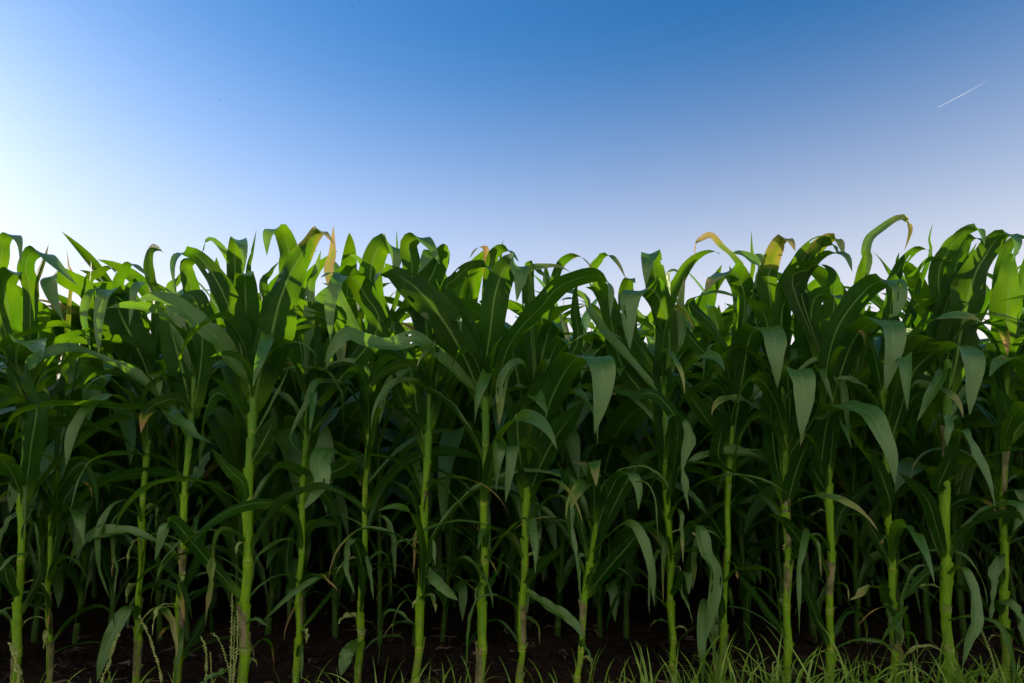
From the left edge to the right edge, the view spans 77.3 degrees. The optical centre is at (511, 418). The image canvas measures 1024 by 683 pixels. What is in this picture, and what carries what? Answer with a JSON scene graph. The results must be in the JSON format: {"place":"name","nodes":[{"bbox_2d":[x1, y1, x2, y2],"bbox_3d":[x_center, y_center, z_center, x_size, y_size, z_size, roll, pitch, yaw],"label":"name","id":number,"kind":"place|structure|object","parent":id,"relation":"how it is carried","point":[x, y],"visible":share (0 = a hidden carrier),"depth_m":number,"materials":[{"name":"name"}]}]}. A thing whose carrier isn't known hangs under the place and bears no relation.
{"place":"outdoors","nodes":[
{"label":"outdoors","id":0,"kind":"place"},
{"bbox_2d":[0,521,1023,682],"bbox_3d":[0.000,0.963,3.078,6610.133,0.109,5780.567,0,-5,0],"label":"ground","id":1,"kind":"structure","parent":0,"point":[544,656],"depth_m":2.76,"materials":[{"name":"soil"}]},
{"bbox_2d":[8,642,21,682],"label":"seed spike","id":2,"kind":"object","parent":1,"relation":"on","point":[15,656],"visible":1,"depth_m":1.80,"materials":[{"name":"plant"}]},
{"bbox_2d":[0,285,37,599],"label":"corn plant","id":3,"kind":"object","parent":1,"relation":"on","point":[4,507],"visible":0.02,"depth_m":3.18,"materials":[{"name":"green plant"}]},
{"bbox_2d":[0,333,40,547],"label":"corn plant","id":4,"kind":"object","parent":1,"relation":"on","point":[3,382],"visible":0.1,"depth_m":2.78,"materials":[{"name":"green plant"}]},
{"bbox_2d":[0,374,69,600],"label":"corn plant","id":5,"kind":"object","parent":1,"relation":"on","point":[3,545],"visible":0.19,"depth_m":3.41,"materials":[{"name":"green plant"}]},
{"bbox_2d":[0,232,135,682],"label":"corn plant","id":6,"kind":"object","parent":1,"relation":"on","point":[17,315],"visible":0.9,"depth_m":2.01,"materials":[{"name":"green plant"}]},
{"bbox_2d":[0,296,150,641],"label":"corn plant","id":7,"kind":"object","parent":1,"relation":"on","point":[46,313],"visible":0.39,"depth_m":2.69,"materials":[{"name":"green plant"}]},
{"bbox_2d":[2,311,150,599],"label":"corn plant","id":8,"kind":"object","parent":1,"relation":"on","point":[67,535],"visible":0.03,"depth_m":3.44,"materials":[{"name":"green plant"}]},
{"bbox_2d":[0,343,172,637],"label":"corn plant","id":9,"kind":"object","parent":1,"relation":"on","point":[31,530],"visible":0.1,"depth_m":2.78,"materials":[{"name":"green plant"}]},
{"bbox_2d":[13,275,184,643],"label":"corn plant","id":10,"kind":"object","parent":1,"relation":"on","point":[87,507],"visible":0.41,"depth_m":2.60,"materials":[{"name":"green plant"}]},
{"bbox_2d":[0,254,209,682],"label":"corn plant","id":11,"kind":"object","parent":1,"relation":"on","point":[60,512],"visible":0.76,"depth_m":2.07,"materials":[{"name":"green plant"}]},
{"bbox_2d":[0,244,212,682],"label":"corn plant","id":12,"kind":"object","parent":1,"relation":"on","point":[129,338],"visible":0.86,"depth_m":2.08,"materials":[{"name":"green plant"}]},
{"bbox_2d":[100,633,120,682],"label":"seed spike","id":13,"kind":"object","parent":1,"relation":"on","point":[109,662],"visible":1,"depth_m":1.84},
{"bbox_2d":[0,305,225,624],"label":"corn plant","id":14,"kind":"object","parent":1,"relation":"on","point":[116,494],"visible":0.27,"depth_m":2.68,"materials":[{"name":"green plant"}]},
{"bbox_2d":[33,440,196,598],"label":"corn plant","id":15,"kind":"object","parent":1,"relation":"on","point":[94,592],"visible":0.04,"depth_m":3.45,"materials":[{"name":"green plant"}]},
{"bbox_2d":[0,232,232,642],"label":"corn plant","id":16,"kind":"object","parent":1,"relation":"on","point":[95,264],"visible":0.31,"depth_m":2.69,"materials":[{"name":"green plant"}]},
{"bbox_2d":[2,258,265,682],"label":"corn plant","id":17,"kind":"object","parent":1,"relation":"on","point":[190,380],"visible":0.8,"depth_m":2.03,"materials":[{"name":"green plant"}]},
{"bbox_2d":[63,414,212,601],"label":"corn plant","id":18,"kind":"object","parent":1,"relation":"on","point":[120,562],"visible":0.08,"depth_m":3.46,"materials":[{"name":"green plant"}]},
{"bbox_2d":[16,259,266,640],"bbox_3d":[-1.516,0.146,2.730,0.538,1.592,0.980,-5,-7,42],"label":"corn plant","id":19,"kind":"object","parent":1,"relation":"on","point":[143,290],"visible":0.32,"depth_m":2.69,"materials":[{"name":"green plant"}]},
{"bbox_2d":[138,615,162,682],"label":"seed spike","id":20,"kind":"object","parent":1,"relation":"on","point":[155,656],"visible":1,"depth_m":1.87,"materials":[{"name":"plant"}]},
{"bbox_2d":[119,390,222,607],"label":"corn plant","id":21,"kind":"object","parent":1,"relation":"on","point":[208,539],"visible":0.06,"depth_m":3.38,"materials":[{"name":"green plant"}]},
{"bbox_2d":[131,377,226,603],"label":"corn plant","id":22,"kind":"object","parent":1,"relation":"on","point":[169,563],"visible":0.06,"depth_m":3.51,"materials":[{"name":"green plant"}]},
{"bbox_2d":[186,257,259,607],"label":"corn plant","id":23,"kind":"object","parent":1,"relation":"on","point":[219,475],"visible":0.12,"depth_m":3.38,"materials":[{"name":"green plant"}]},
{"bbox_2d":[182,400,266,579],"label":"corn plant","id":24,"kind":"object","parent":1,"relation":"on","point":[202,521],"visible":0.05,"depth_m":4.10,"materials":[{"name":"green plant"}]},
{"bbox_2d":[229,593,233,682],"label":"seed spike","id":25,"kind":"object","parent":1,"relation":"on","point":[231,648],"visible":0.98,"depth_m":1.85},
{"bbox_2d":[115,226,368,682],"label":"corn plant","id":26,"kind":"object","parent":1,"relation":"on","point":[252,354],"visible":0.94,"depth_m":1.92,"materials":[{"name":"green plant"}]},
{"bbox_2d":[181,378,320,600],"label":"corn plant","id":27,"kind":"object","parent":1,"relation":"on","point":[208,447],"visible":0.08,"depth_m":3.52,"materials":[{"name":"green plant"}]},
{"bbox_2d":[224,478,288,552],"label":"corn plant","id":28,"kind":"object","parent":1,"relation":"on","point":[258,544],"visible":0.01,"depth_m":3.40,"materials":[{"name":"green plant"}]},
{"bbox_2d":[167,251,361,635],"bbox_3d":[-1.082,0.110,2.712,1.067,1.657,0.481,-3,-6,30],"label":"corn plant","id":29,"kind":"object","parent":1,"relation":"on","point":[230,442],"visible":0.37,"depth_m":2.74,"materials":[{"name":"green plant"}]},
{"bbox_2d":[159,251,389,634],"bbox_3d":[-0.986,0.107,2.867,1.000,1.692,0.686,-2,-5,22],"label":"corn plant","id":30,"kind":"object","parent":1,"relation":"on","point":[281,408],"visible":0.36,"depth_m":2.75,"materials":[{"name":"green plant"}]},
{"bbox_2d":[226,457,343,602],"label":"corn plant","id":31,"kind":"object","parent":1,"relation":"on","point":[290,522],"visible":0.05,"depth_m":3.42,"materials":[{"name":"green plant"}]},
{"bbox_2d":[188,224,403,682],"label":"corn plant","id":32,"kind":"object","parent":1,"relation":"on","point":[317,393],"visible":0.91,"depth_m":2.08,"materials":[{"name":"green plant"}]},
{"bbox_2d":[264,472,327,579],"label":"corn plant","id":33,"kind":"object","parent":1,"relation":"on","point":[321,554],"visible":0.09,"depth_m":4.22,"materials":[{"name":"green plant"}]},
{"bbox_2d":[280,287,355,631],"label":"corn plant","id":34,"kind":"object","parent":1,"relation":"on","point":[313,510],"visible":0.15,"depth_m":2.64,"materials":[{"name":"green plant"}]},
{"bbox_2d":[315,233,399,636],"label":"corn plant","id":35,"kind":"object","parent":1,"relation":"on","point":[343,436],"visible":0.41,"depth_m":2.65,"materials":[{"name":"green plant"}]},
{"bbox_2d":[321,291,419,603],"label":"corn plant","id":36,"kind":"object","parent":1,"relation":"on","point":[356,444],"visible":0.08,"depth_m":3.41,"materials":[{"name":"green plant"}]},
{"bbox_2d":[319,346,423,601],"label":"corn plant","id":37,"kind":"object","parent":1,"relation":"on","point":[401,520],"visible":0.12,"depth_m":3.39,"materials":[{"name":"green plant"}]},
{"bbox_2d":[318,283,429,604],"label":"corn plant","id":38,"kind":"object","parent":1,"relation":"on","point":[386,538],"visible":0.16,"depth_m":3.44,"materials":[{"name":"green plant"}]},
{"bbox_2d":[280,225,481,682],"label":"corn plant","id":39,"kind":"object","parent":1,"relation":"on","point":[378,249],"visible":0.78,"depth_m":2.11,"materials":[{"name":"green plant"}]},
{"bbox_2d":[369,471,410,578],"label":"corn plant","id":40,"kind":"object","parent":1,"relation":"on","point":[396,529],"visible":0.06,"depth_m":4.21,"materials":[{"name":"green plant"}]},
{"bbox_2d":[283,299,504,644],"bbox_3d":[-0.509,0.177,2.720,0.958,1.522,0.452,0,-5,2],"label":"corn plant","id":41,"kind":"object","parent":1,"relation":"on","point":[375,461],"visible":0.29,"depth_m":2.68,"materials":[{"name":"green plant"}]},
{"bbox_2d":[406,345,432,581],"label":"corn plant","id":42,"kind":"object","parent":1,"relation":"on","point":[410,536],"visible":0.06,"depth_m":4.18,"materials":[{"name":"green plant"}]},
{"bbox_2d":[373,361,471,604],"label":"corn plant","id":43,"kind":"object","parent":1,"relation":"on","point":[439,540],"visible":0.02,"depth_m":3.25,"materials":[{"name":"green plant"}]},
{"bbox_2d":[345,251,522,646],"bbox_3d":[-0.365,0.107,2.643,1.003,1.652,0.633,0,-5,3],"label":"corn plant","id":44,"kind":"object","parent":1,"relation":"on","point":[446,417],"visible":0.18,"depth_m":2.68,"materials":[{"name":"green plant"}]},
{"bbox_2d":[383,322,497,606],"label":"corn plant","id":45,"kind":"object","parent":1,"relation":"on","point":[402,477],"visible":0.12,"depth_m":3.26,"materials":[{"name":"green plant"}]},
{"bbox_2d":[390,389,502,602],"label":"corn plant","id":46,"kind":"object","parent":1,"relation":"on","point":[455,545],"visible":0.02,"depth_m":3.31,"materials":[{"name":"green plant"}]},
{"bbox_2d":[328,232,571,682],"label":"corn plant","id":47,"kind":"object","parent":1,"relation":"on","point":[431,264],"visible":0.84,"depth_m":2.00,"materials":[{"name":"green plant"}]},
{"bbox_2d":[354,336,566,641],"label":"corn plant","id":48,"kind":"object","parent":1,"relation":"on","point":[450,535],"visible":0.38,"depth_m":2.65,"materials":[{"name":"green plant"}]},
{"bbox_2d":[326,242,613,682],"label":"corn plant","id":49,"kind":"object","parent":1,"relation":"on","point":[473,358],"visible":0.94,"depth_m":1.98,"materials":[{"name":"green plant"}]},
{"bbox_2d":[431,254,528,592],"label":"corn plant","id":50,"kind":"object","parent":1,"relation":"on","point":[472,468],"visible":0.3,"depth_m":2.54,"materials":[{"name":"green plant"}]},
{"bbox_2d":[403,253,620,682],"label":"corn plant","id":51,"kind":"object","parent":1,"relation":"on","point":[548,374],"visible":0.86,"depth_m":1.98,"materials":[{"name":"green plant"}]},
{"bbox_2d":[3,611,1023,682],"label":"leaf litter","id":52,"kind":"object","parent":1,"relation":"on","point":[375,628],"visible":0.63,"depth_m":2.35,"materials":[{"name":"plant"}]},
{"bbox_2d":[5,603,1023,682],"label":"soil clods","id":53,"kind":"object","parent":1,"relation":"on","point":[381,665],"visible":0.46,"depth_m":2.34,"materials":[{"name":"soil"}]},
{"bbox_2d":[459,298,582,641],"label":"corn plant","id":54,"kind":"object","parent":1,"relation":"on","point":[572,441],"visible":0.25,"depth_m":2.54,"materials":[{"name":"green plant"}]},
{"bbox_2d":[507,325,568,604],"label":"corn plant","id":55,"kind":"object","parent":1,"relation":"on","point":[550,489],"visible":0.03,"depth_m":3.22,"materials":[{"name":"green plant"}]},
{"bbox_2d":[490,305,589,598],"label":"corn plant","id":56,"kind":"object","parent":1,"relation":"on","point":[494,510],"visible":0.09,"depth_m":3.48,"materials":[{"name":"green plant"}]},
{"bbox_2d":[467,275,657,637],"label":"corn plant","id":57,"kind":"object","parent":1,"relation":"on","point":[563,574],"visible":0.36,"depth_m":2.70,"materials":[{"name":"green plant"}]},
{"bbox_2d":[460,449,669,682],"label":"corn plant","id":58,"kind":"object","parent":1,"relation":"on","point":[607,501],"visible":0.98,"depth_m":1.95,"materials":[{"name":"green plant"}]},
{"bbox_2d":[495,268,649,601],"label":"corn plant","id":59,"kind":"object","parent":1,"relation":"on","point":[546,282],"visible":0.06,"depth_m":3.45,"materials":[{"name":"green plant"}]},
{"bbox_2d":[513,281,654,606],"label":"corn plant","id":60,"kind":"object","parent":1,"relation":"on","point":[587,323],"visible":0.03,"depth_m":3.50,"materials":[{"name":"green plant"}]},
{"bbox_2d":[558,281,657,638],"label":"corn plant","id":61,"kind":"object","parent":1,"relation":"on","point":[631,507],"visible":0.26,"depth_m":2.72,"materials":[{"name":"green plant"}]},
{"bbox_2d":[553,317,724,638],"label":"corn plant","id":62,"kind":"object","parent":1,"relation":"on","point":[626,419],"visible":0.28,"depth_m":2.59,"materials":[{"name":"green plant"}]},
{"bbox_2d":[635,493,645,581],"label":"corn plant","id":63,"kind":"object","parent":1,"relation":"on","point":[640,516],"visible":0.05,"depth_m":4.17,"materials":[{"name":"green plant"}]},
{"bbox_2d":[573,311,712,605],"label":"corn plant","id":64,"kind":"object","parent":1,"relation":"on","point":[649,317],"visible":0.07,"depth_m":3.39,"materials":[{"name":"green plant"}]},
{"bbox_2d":[557,321,756,643],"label":"corn plant","id":65,"kind":"object","parent":1,"relation":"on","point":[629,453],"visible":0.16,"depth_m":2.66,"materials":[{"name":"green plant"}]},
{"bbox_2d":[534,249,787,681],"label":"corn plant","id":66,"kind":"object","parent":1,"relation":"on","point":[655,402],"visible":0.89,"depth_m":2.13,"materials":[{"name":"green plant"}]},
{"bbox_2d":[644,337,679,582],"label":"corn plant","id":67,"kind":"object","parent":1,"relation":"on","point":[659,579],"visible":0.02,"depth_m":4.17,"materials":[{"name":"green plant"}]},
{"bbox_2d":[576,297,756,601],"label":"corn plant","id":68,"kind":"object","parent":1,"relation":"on","point":[684,558],"visible":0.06,"depth_m":3.42,"materials":[{"name":"green plant"}]},
{"bbox_2d":[644,315,719,576],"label":"corn plant","id":69,"kind":"object","parent":1,"relation":"on","point":[699,563],"visible":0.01,"depth_m":4.17,"materials":[{"name":"green plant"}]},
{"bbox_2d":[638,310,760,606],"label":"corn plant","id":70,"kind":"object","parent":1,"relation":"on","point":[653,542],"visible":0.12,"depth_m":3.43,"materials":[{"name":"green plant"}]},
{"bbox_2d":[641,277,763,583],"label":"corn plant","id":71,"kind":"object","parent":1,"relation":"on","point":[753,538],"visible":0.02,"depth_m":3.33,"materials":[{"name":"green plant"}]},
{"bbox_2d":[641,265,769,641],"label":"corn plant","id":72,"kind":"object","parent":1,"relation":"on","point":[701,490],"visible":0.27,"depth_m":2.77,"materials":[{"name":"green plant"}]},
{"bbox_2d":[641,230,808,682],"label":"corn plant","id":73,"kind":"object","parent":1,"relation":"on","point":[741,366],"visible":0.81,"depth_m":2.13,"materials":[{"name":"green plant"}]},
{"bbox_2d":[654,273,840,639],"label":"corn plant","id":74,"kind":"object","parent":1,"relation":"on","point":[748,575],"visible":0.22,"depth_m":2.75,"materials":[{"name":"green plant"}]},
{"bbox_2d":[680,308,822,599],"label":"corn plant","id":75,"kind":"object","parent":1,"relation":"on","point":[756,442],"visible":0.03,"depth_m":3.44,"materials":[{"name":"green plant"}]},
{"bbox_2d":[646,234,877,682],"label":"corn plant","id":76,"kind":"object","parent":1,"relation":"on","point":[787,455],"visible":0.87,"depth_m":2.05,"materials":[{"name":"green plant"}]},
{"bbox_2d":[715,279,869,602],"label":"corn plant","id":77,"kind":"object","parent":1,"relation":"on","point":[769,527],"visible":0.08,"depth_m":3.42,"materials":[{"name":"green plant"}]},
{"bbox_2d":[671,266,917,639],"bbox_3d":[1.141,0.140,2.678,0.941,1.590,0.642,0,-5,-4],"label":"corn plant","id":78,"kind":"object","parent":1,"relation":"on","point":[856,419],"visible":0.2,"depth_m":2.71,"materials":[{"name":"green plant"}]},
{"bbox_2d":[679,271,913,642],"bbox_3d":[1.238,0.156,2.772,0.983,1.578,0.568,-2,-5,17],"label":"corn plant","id":79,"kind":"object","parent":1,"relation":"on","point":[701,431],"visible":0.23,"depth_m":2.69,"materials":[{"name":"green plant"}]},
{"bbox_2d":[725,301,874,602],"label":"corn plant","id":80,"kind":"object","parent":1,"relation":"on","point":[807,504],"visible":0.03,"depth_m":3.36,"materials":[{"name":"green plant"}]},
{"bbox_2d":[806,488,823,567],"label":"corn plant","id":81,"kind":"object","parent":1,"relation":"on","point":[818,531],"visible":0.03,"depth_m":4.19,"materials":[{"name":"green plant"}]},
{"bbox_2d":[724,214,913,682],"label":"corn plant","id":82,"kind":"object","parent":1,"relation":"on","point":[836,344],"visible":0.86,"depth_m":2.02,"materials":[{"name":"green plant"}]},
{"bbox_2d":[794,312,909,604],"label":"corn plant","id":83,"kind":"object","parent":1,"relation":"on","point":[822,517],"visible":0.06,"depth_m":3.40,"materials":[{"name":"green plant"}]},
{"bbox_2d":[810,475,916,577],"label":"corn plant","id":84,"kind":"object","parent":1,"relation":"on","point":[843,565],"visible":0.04,"depth_m":4.15,"materials":[{"name":"green plant"}]},
{"bbox_2d":[743,266,988,643],"bbox_3d":[1.362,0.131,2.582,0.957,1.594,0.469,1,-5,-14],"label":"corn plant","id":85,"kind":"object","parent":1,"relation":"on","point":[905,446],"visible":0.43,"depth_m":2.65,"materials":[{"name":"green plant"}]},
{"bbox_2d":[823,479,911,576],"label":"corn plant","id":86,"kind":"object","parent":1,"relation":"on","point":[850,540],"visible":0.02,"depth_m":4.22,"materials":[{"name":"green plant"}]},
{"bbox_2d":[824,323,918,606],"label":"corn plant","id":87,"kind":"object","parent":1,"relation":"on","point":[907,516],"visible":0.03,"depth_m":3.36,"materials":[{"name":"green plant"}]},
{"bbox_2d":[865,327,929,576],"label":"corn plant","id":88,"kind":"object","parent":1,"relation":"on","point":[905,543],"visible":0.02,"depth_m":4.17,"materials":[{"name":"green plant"}]},
{"bbox_2d":[866,305,933,577],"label":"corn plant","id":89,"kind":"object","parent":1,"relation":"on","point":[881,567],"visible":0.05,"depth_m":4.24,"materials":[{"name":"green plant"}]},
{"bbox_2d":[835,224,987,682],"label":"corn plant","id":90,"kind":"object","parent":1,"relation":"on","point":[900,395],"visible":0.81,"depth_m":1.97,"materials":[{"name":"green plant"}]},
{"bbox_2d":[833,286,1023,641],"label":"corn plant","id":91,"kind":"object","parent":1,"relation":"on","point":[878,302],"visible":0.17,"depth_m":2.71,"materials":[{"name":"green plant"}]},
{"bbox_2d":[867,408,991,604],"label":"corn plant","id":92,"kind":"object","parent":1,"relation":"on","point":[934,558],"visible":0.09,"depth_m":3.43,"materials":[{"name":"green plant"}]},
{"bbox_2d":[868,262,994,639],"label":"corn plant","id":93,"kind":"object","parent":1,"relation":"on","point":[905,465],"visible":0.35,"depth_m":2.66,"materials":[{"name":"green plant"}]},
{"bbox_2d":[845,294,1023,622],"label":"corn plant","id":94,"kind":"object","parent":1,"relation":"on","point":[977,419],"visible":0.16,"depth_m":2.67,"materials":[{"name":"green plant"}]},
{"bbox_2d":[864,314,1023,645],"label":"corn plant","id":95,"kind":"object","parent":1,"relation":"on","point":[985,446],"visible":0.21,"depth_m":2.79,"materials":[{"name":"green plant"}]},
{"bbox_2d":[891,265,1021,605],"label":"corn plant","id":96,"kind":"object","parent":1,"relation":"on","point":[985,307],"visible":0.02,"depth_m":3.37,"materials":[{"name":"green plant"}]},
{"bbox_2d":[893,382,1023,602],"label":"corn plant","id":97,"kind":"object","parent":1,"relation":"on","point":[972,546],"visible":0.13,"depth_m":3.46,"materials":[{"name":"green plant"}]},
{"bbox_2d":[897,223,1023,682],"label":"corn plant","id":98,"kind":"object","parent":1,"relation":"on","point":[960,285],"visible":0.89,"depth_m":1.95,"materials":[{"name":"green plant"}]},
{"bbox_2d":[910,234,1023,682],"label":"corn plant","id":99,"kind":"object","parent":1,"relation":"on","point":[1005,368],"visible":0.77,"depth_m":2.08,"materials":[{"name":"green plant"}]},
{"bbox_2d":[931,310,1023,602],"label":"corn plant","id":100,"kind":"object","parent":1,"relation":"on","point":[1015,560],"visible":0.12,"depth_m":3.43,"materials":[{"name":"green plant"}]},
{"bbox_2d":[934,312,1023,588],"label":"corn plant","id":101,"kind":"object","parent":1,"relation":"on","point":[1018,462],"visible":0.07,"depth_m":2.84,"materials":[{"name":"green plant"}]},
{"bbox_2d":[963,285,1023,573],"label":"corn plant","id":102,"kind":"object","parent":1,"relation":"on","point":[983,346],"visible":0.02,"depth_m":3.53,"materials":[{"name":"green plant"}]},
{"bbox_2d":[968,342,1023,579],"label":"corn plant","id":103,"kind":"object","parent":1,"relation":"on","point":[976,534],"visible":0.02,"depth_m":4.23,"materials":[{"name":"green plant"}]},
{"bbox_2d":[0,295,1023,543],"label":"corn field","id":104,"kind":"structure","parent":0,"point":[464,537],"depth_m":6.41,"materials":[{"name":"green plant"}]},
{"bbox_2d":[0,0,1023,343],"label":"sky","id":105,"kind":"structure","parent":0,"point":[546,130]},
{"bbox_2d":[21,622,1023,682],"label":"grass","id":106,"kind":"structure","parent":0,"point":[959,676],"depth_m":1.85,"materials":[{"name":"plant"}]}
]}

